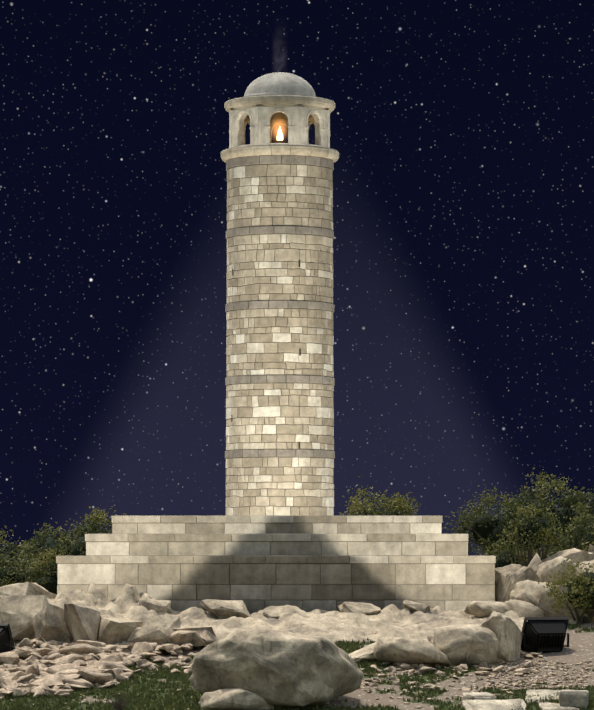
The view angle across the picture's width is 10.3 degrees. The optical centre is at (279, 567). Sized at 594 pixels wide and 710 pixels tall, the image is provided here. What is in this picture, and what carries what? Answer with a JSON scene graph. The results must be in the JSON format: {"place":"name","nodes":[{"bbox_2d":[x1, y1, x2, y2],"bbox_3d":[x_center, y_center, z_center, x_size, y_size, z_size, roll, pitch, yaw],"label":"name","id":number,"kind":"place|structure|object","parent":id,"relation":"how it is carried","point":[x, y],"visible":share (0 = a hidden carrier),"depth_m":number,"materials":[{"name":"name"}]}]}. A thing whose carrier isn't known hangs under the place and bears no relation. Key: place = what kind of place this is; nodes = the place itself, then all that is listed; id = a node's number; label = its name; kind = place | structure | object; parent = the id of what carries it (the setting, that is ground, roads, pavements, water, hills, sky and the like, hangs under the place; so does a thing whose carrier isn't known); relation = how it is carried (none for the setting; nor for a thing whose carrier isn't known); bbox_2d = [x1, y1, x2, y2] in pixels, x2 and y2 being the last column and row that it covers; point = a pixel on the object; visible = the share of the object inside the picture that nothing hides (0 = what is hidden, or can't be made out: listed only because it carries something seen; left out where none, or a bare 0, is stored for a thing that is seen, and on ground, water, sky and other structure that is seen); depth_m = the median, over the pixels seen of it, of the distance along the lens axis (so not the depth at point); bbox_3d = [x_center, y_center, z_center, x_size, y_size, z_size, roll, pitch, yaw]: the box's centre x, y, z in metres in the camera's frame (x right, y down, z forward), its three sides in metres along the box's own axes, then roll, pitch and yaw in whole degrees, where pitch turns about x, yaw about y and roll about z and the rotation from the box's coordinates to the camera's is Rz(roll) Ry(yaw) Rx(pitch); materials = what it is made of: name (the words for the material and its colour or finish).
{"place":"outdoors","nodes":[
{"label":"outdoors","id":0,"kind":"place"},
{"bbox_2d":[271,140,287,142],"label":"brazier","id":1,"kind":"object","parent":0,"point":[279,141],"depth_m":197.19,"materials":[{"name":"brown"}]},
{"bbox_2d":[277,127,282,139],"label":"flame","id":2,"kind":"object","parent":1,"relation":"on","point":[279,135],"depth_m":197.46,"materials":[{"name":"white"}]},
{"bbox_2d":[0,0,593,560],"label":"sky","id":3,"kind":"structure","parent":0,"point":[462,131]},
{"bbox_2d":[1,622,593,709],"bbox_3d":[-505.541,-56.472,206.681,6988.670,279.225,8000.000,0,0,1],"label":"ground","id":4,"kind":"structure","parent":0,"point":[580,648],"depth_m":165.96,"materials":[{"name":"beige gravel"}]},
{"bbox_2d":[0,623,14,652],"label":"floodlight housing","id":5,"kind":"object","parent":4,"relation":"on","point":[6,638],"visible":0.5,"depth_m":172.02,"materials":[{"name":"black paint"}]},
{"bbox_2d":[0,582,216,644],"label":"outcrop","id":6,"kind":"object","parent":4,"relation":"on","point":[28,610],"visible":0.83,"depth_m":175.84,"materials":[{"name":"stone"}]},
{"bbox_2d":[13,583,524,665],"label":"rocks","id":7,"kind":"object","parent":4,"relation":"on","point":[487,632],"visible":0.69,"depth_m":179.83,"materials":[{"name":"stone"}]},
{"bbox_2d":[56,515,495,613],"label":"podium","id":8,"kind":"object","parent":4,"relation":"on","point":[353,528],"depth_m":185.40,"materials":[{"name":"beige stone"}]},
{"bbox_2d":[226,164,333,515],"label":"tower shaft","id":9,"kind":"object","parent":8,"relation":"on","point":[273,478],"visible":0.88,"depth_m":194.80,"materials":[{"name":"beige stone"}]},
{"bbox_2d":[231,260,300,448],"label":"slit windows","id":10,"kind":"structure","parent":9,"relation":"in","point":[299,355],"depth_m":194.59,"materials":[{"name":"black"}]},
{"bbox_2d":[225,155,334,458],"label":"stone bands","id":11,"kind":"object","parent":9,"relation":"attached to","point":[280,159],"visible":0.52,"depth_m":194.75,"materials":[{"name":"beige stone"}]},
{"bbox_2d":[227,164,332,514],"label":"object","id":12,"kind":"structure","parent":9,"relation":"attached to","point":[287,268],"depth_m":194.77,"materials":[{"name":"beige stone"}]},
{"bbox_2d":[221,144,338,162],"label":"balcony ledge","id":13,"kind":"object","parent":9,"relation":"on","point":[280,149],"depth_m":194.58,"materials":[{"name":"stone"}]},
{"bbox_2d":[189,628,363,709],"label":"boulder","id":14,"kind":"object","parent":4,"relation":"on","point":[250,669],"visible":1,"depth_m":158.14,"materials":[{"name":"stone"}]},
{"bbox_2d":[105,654,473,709],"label":"dry tufts","id":15,"kind":"object","parent":4,"relation":"on","point":[119,706],"visible":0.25,"depth_m":158.90,"materials":[{"name":"brown"}]},
{"bbox_2d":[0,627,592,709],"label":"rubble","id":16,"kind":"object","parent":4,"relation":"on","point":[71,665],"visible":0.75,"depth_m":168.57,"materials":[{"name":"beige stone"}]},
{"bbox_2d":[0,465,593,623],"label":"bushes","id":17,"kind":"object","parent":4,"relation":"on","point":[583,525],"depth_m":209.21,"materials":[{"name":"green plant"}]},
{"bbox_2d":[0,500,593,609],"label":"leaves","id":18,"kind":"object","parent":17,"relation":"attached to","point":[482,532],"visible":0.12,"depth_m":209.47,"materials":[{"name":"green plant"}]},
{"bbox_2d":[0,623,593,709],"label":"grass tufts","id":19,"kind":"object","parent":4,"relation":"on","point":[167,703],"visible":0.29,"depth_m":162.97,"materials":[{"name":"green plant"}]},
{"bbox_2d":[462,689,588,709],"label":"stone blocks","id":20,"kind":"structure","parent":4,"relation":"on","point":[569,699],"depth_m":159.63,"materials":[{"name":"stone"}]},
{"bbox_2d":[494,544,593,623],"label":"outcrop","id":21,"kind":"object","parent":4,"relation":"on","point":[520,591],"visible":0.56,"depth_m":184.53,"materials":[{"name":"stone"}]},
{"bbox_2d":[521,617,568,652],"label":"floodlight housing","id":22,"kind":"object","parent":4,"relation":"on","point":[545,634],"visible":0.77,"depth_m":172.97,"materials":[{"name":"black paint"}]},
{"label":"lantern floor","id":23,"kind":"structure","parent":0,"visible":0},
{"bbox_2d":[229,106,329,147],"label":"lantern walls","id":24,"kind":"structure","parent":23,"relation":"on","point":[298,122],"depth_m":195.01,"materials":[{"name":"beige stone"}]},
{"bbox_2d":[224,95,334,118],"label":"cornice","id":25,"kind":"structure","parent":24,"relation":"on","point":[309,102],"depth_m":194.88,"materials":[{"name":"beige stone"}]},
{"bbox_2d":[244,72,315,96],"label":"dome","id":26,"kind":"structure","parent":24,"relation":"on","point":[279,83],"depth_m":195.92,"materials":[{"name":"stone"}]}
]}

